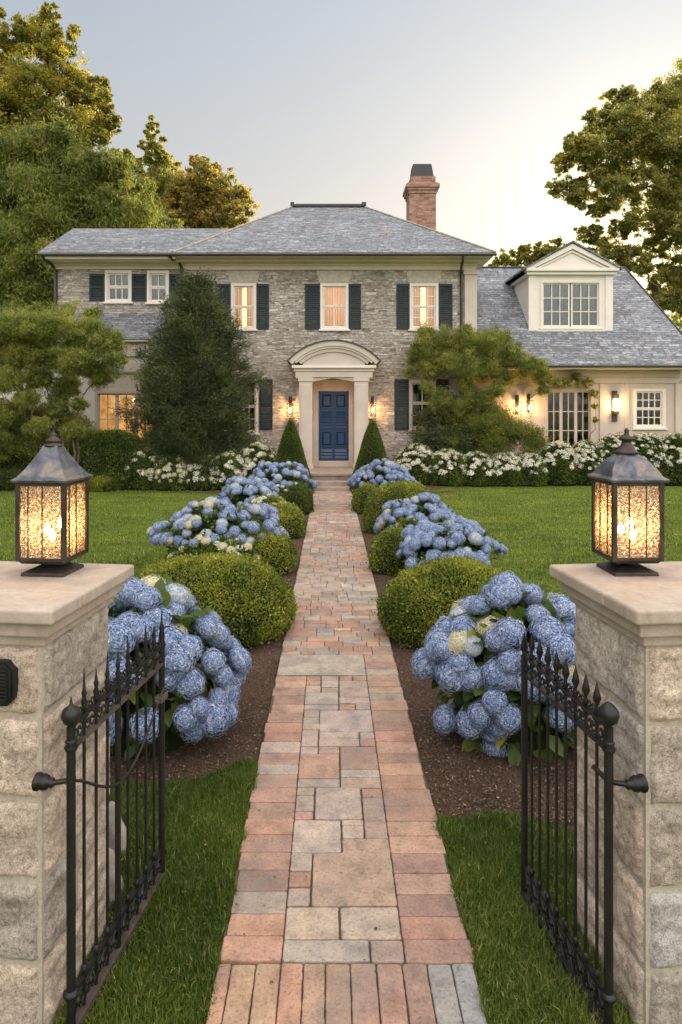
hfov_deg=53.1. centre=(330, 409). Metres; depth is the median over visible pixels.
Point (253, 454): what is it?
flowering shrub
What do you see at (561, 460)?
flowering shrub
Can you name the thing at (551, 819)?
mulch chips
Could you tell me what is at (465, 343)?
ornamental tree
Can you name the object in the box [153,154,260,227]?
maple tree
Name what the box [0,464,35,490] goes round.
shrub
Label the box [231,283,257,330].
window
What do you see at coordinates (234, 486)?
hydrangea bush
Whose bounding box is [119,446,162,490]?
flowering shrub
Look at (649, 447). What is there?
flowering shrub
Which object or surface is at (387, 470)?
hydrangea bush
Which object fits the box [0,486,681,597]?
grass
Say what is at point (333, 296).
window
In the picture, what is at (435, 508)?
hydrangea bush
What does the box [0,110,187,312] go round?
willow tree
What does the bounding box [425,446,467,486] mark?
flowering shrub
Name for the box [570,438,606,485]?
flowering shrub
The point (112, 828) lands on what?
edging stone
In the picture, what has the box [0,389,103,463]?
shrub
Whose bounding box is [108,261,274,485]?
conifer tree
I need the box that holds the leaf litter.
[110,545,570,1000]
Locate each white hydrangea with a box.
[164,528,261,560]
[246,493,285,520]
[260,483,292,501]
[386,512,416,528]
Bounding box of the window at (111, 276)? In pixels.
[103,270,132,303]
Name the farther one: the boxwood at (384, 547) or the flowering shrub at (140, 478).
the flowering shrub at (140, 478)
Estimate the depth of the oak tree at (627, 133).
30.47 m
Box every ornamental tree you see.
[0,296,134,463]
[400,321,562,448]
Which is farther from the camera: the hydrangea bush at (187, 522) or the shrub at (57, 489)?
the shrub at (57, 489)
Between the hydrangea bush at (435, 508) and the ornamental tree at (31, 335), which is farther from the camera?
the ornamental tree at (31, 335)
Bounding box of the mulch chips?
[109,556,573,822]
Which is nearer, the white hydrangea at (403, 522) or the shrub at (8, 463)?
the white hydrangea at (403, 522)
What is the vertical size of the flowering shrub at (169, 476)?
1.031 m
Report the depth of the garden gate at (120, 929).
2.63 m
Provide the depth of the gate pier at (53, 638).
2.43 m
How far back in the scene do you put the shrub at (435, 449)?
20.53 m
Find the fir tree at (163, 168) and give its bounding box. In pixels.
[136,113,184,213]
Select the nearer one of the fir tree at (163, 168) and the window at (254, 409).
the window at (254, 409)
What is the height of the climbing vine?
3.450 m
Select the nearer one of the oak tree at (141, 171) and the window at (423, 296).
the window at (423, 296)
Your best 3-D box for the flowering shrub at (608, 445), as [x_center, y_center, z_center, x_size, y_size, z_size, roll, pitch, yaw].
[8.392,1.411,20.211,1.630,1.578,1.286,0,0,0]
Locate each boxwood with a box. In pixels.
[133,549,299,648]
[241,523,299,575]
[251,500,306,538]
[283,480,315,514]
[349,482,378,513]
[360,479,431,533]
[366,523,418,576]
[371,551,522,648]
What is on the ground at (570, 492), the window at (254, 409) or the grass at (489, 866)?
the grass at (489, 866)
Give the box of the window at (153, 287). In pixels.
[145,271,168,303]
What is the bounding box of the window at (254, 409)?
[243,382,259,434]
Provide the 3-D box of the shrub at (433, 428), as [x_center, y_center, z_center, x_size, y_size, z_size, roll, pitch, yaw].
[4.061,0.808,20.542,3.774,2.914,1.821,0,0,0]
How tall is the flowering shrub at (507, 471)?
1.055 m
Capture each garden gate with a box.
[31,608,167,1023]
[520,632,648,1023]
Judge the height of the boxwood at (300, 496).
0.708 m
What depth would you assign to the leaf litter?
2.99 m
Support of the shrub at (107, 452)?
on the flower bed
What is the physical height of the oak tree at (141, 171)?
15.335 m
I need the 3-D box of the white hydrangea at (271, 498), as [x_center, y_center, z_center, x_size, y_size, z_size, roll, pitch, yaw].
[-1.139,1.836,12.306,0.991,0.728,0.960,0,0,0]
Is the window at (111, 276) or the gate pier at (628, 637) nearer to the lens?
the gate pier at (628, 637)
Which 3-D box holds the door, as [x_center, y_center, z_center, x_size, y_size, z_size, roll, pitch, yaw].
[0.105,0.505,21.556,0.947,2.188,0.108,0,0,0]
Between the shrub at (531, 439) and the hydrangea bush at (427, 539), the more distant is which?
the shrub at (531, 439)
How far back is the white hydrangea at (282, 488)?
14.40 m
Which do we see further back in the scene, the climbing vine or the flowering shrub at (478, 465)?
the climbing vine
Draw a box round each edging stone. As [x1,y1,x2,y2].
[109,801,125,857]
[109,848,123,905]
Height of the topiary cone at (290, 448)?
1.983 m
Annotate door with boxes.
[319,391,348,460]
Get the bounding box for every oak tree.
[0,1,122,164]
[109,148,167,220]
[487,236,566,265]
[544,57,681,321]
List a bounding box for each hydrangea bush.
[108,573,253,760]
[146,496,288,557]
[215,475,280,519]
[248,461,317,493]
[346,458,415,489]
[373,492,462,534]
[395,516,507,569]
[410,570,575,764]
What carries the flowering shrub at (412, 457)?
on the flower bed at (433, 487)
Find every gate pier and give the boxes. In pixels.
[0,561,133,1023]
[549,561,681,1023]
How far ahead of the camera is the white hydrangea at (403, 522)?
9.70 m
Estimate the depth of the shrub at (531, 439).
20.10 m
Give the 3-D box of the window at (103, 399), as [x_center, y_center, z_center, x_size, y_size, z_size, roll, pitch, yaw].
[-6.151,0.634,20.825,2.066,2.632,0.600,0,0,0]
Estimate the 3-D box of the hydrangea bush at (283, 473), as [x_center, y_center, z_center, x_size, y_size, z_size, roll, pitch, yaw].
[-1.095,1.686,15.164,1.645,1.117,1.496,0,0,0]
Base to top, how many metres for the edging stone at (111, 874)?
0.240 m
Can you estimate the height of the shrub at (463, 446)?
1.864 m
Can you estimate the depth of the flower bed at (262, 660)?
4.58 m
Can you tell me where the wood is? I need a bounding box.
[667,314,681,331]
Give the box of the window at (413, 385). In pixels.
[408,380,435,431]
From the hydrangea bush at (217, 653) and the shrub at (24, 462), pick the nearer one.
the hydrangea bush at (217, 653)
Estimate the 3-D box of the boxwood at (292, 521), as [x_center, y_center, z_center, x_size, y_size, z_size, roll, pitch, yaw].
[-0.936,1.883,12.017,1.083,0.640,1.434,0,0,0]
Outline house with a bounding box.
[0,164,681,491]
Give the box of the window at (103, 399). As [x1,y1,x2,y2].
[95,391,151,439]
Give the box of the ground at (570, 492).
[0,486,681,1023]
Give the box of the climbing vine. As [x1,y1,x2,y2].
[553,372,599,440]
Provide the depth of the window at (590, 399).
21.55 m
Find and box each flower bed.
[109,491,312,784]
[352,491,573,831]
[425,485,666,490]
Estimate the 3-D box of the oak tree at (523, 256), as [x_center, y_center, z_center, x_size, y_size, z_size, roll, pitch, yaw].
[11.119,-3.349,36.002,6.469,11.308,3.140,0,0,0]
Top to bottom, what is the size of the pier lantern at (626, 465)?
0.603 m
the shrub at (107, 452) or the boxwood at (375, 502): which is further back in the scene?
the shrub at (107, 452)
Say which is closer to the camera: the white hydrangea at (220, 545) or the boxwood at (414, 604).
the boxwood at (414, 604)
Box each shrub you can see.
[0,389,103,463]
[0,423,21,469]
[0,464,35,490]
[11,427,59,468]
[38,483,82,491]
[71,427,159,489]
[89,474,123,491]
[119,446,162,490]
[151,453,187,490]
[181,453,219,490]
[213,448,247,490]
[239,441,276,485]
[392,441,433,484]
[404,391,521,454]
[413,434,441,451]
[419,384,553,460]
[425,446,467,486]
[442,427,480,453]
[460,448,496,486]
[489,450,524,486]
[518,451,550,486]
[539,439,580,485]
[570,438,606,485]
[597,431,632,485]
[631,430,669,484]
[661,429,681,485]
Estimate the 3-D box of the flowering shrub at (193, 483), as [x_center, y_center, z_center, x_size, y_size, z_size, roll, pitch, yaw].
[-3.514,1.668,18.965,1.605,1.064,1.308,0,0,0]
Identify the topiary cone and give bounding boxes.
[275,419,313,491]
[349,418,387,492]
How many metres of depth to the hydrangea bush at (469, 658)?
4.29 m
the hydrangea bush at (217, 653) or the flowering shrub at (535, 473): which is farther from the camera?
the flowering shrub at (535, 473)
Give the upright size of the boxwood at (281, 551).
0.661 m
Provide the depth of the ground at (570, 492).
13.35 m
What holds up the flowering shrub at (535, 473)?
on the flower bed at (433, 487)
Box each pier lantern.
[10,432,92,576]
[587,428,669,575]
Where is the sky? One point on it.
(307, 101)
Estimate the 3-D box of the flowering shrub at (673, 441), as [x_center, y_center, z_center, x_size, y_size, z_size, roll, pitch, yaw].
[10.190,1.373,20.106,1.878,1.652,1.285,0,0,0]
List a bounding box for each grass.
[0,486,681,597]
[52,752,638,1023]
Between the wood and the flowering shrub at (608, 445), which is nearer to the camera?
the flowering shrub at (608, 445)
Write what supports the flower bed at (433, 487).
on the ground at (570, 492)
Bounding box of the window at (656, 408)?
[632,389,667,429]
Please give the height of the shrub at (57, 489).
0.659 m
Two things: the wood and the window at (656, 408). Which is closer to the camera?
the window at (656, 408)
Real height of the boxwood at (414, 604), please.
0.805 m
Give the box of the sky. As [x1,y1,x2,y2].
[0,0,681,319]
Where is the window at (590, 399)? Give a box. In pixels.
[545,389,592,444]
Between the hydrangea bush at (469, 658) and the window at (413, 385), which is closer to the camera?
the hydrangea bush at (469, 658)
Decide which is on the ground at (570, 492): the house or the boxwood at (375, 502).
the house
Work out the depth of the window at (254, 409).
21.55 m
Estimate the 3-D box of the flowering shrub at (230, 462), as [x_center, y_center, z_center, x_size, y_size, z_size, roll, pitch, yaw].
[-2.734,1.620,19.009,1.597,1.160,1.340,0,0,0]
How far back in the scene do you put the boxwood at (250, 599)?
6.39 m
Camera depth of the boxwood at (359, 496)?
14.46 m
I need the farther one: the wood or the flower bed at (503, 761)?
the wood
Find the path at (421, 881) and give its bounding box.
[206,491,486,1023]
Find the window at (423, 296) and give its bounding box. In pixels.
[408,283,439,330]
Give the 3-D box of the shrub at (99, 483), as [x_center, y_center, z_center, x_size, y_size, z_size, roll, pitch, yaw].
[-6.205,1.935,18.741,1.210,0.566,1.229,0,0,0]
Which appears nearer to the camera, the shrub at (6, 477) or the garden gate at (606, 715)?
the garden gate at (606, 715)
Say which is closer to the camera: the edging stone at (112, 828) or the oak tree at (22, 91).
the edging stone at (112, 828)
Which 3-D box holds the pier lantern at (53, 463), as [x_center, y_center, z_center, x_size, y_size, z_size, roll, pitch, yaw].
[-1.165,0.387,2.870,0.239,0.585,0.239,0,0,6]
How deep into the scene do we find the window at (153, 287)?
21.54 m
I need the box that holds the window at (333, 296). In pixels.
[319,283,349,330]
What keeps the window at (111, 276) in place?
in the house
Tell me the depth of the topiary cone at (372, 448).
18.08 m

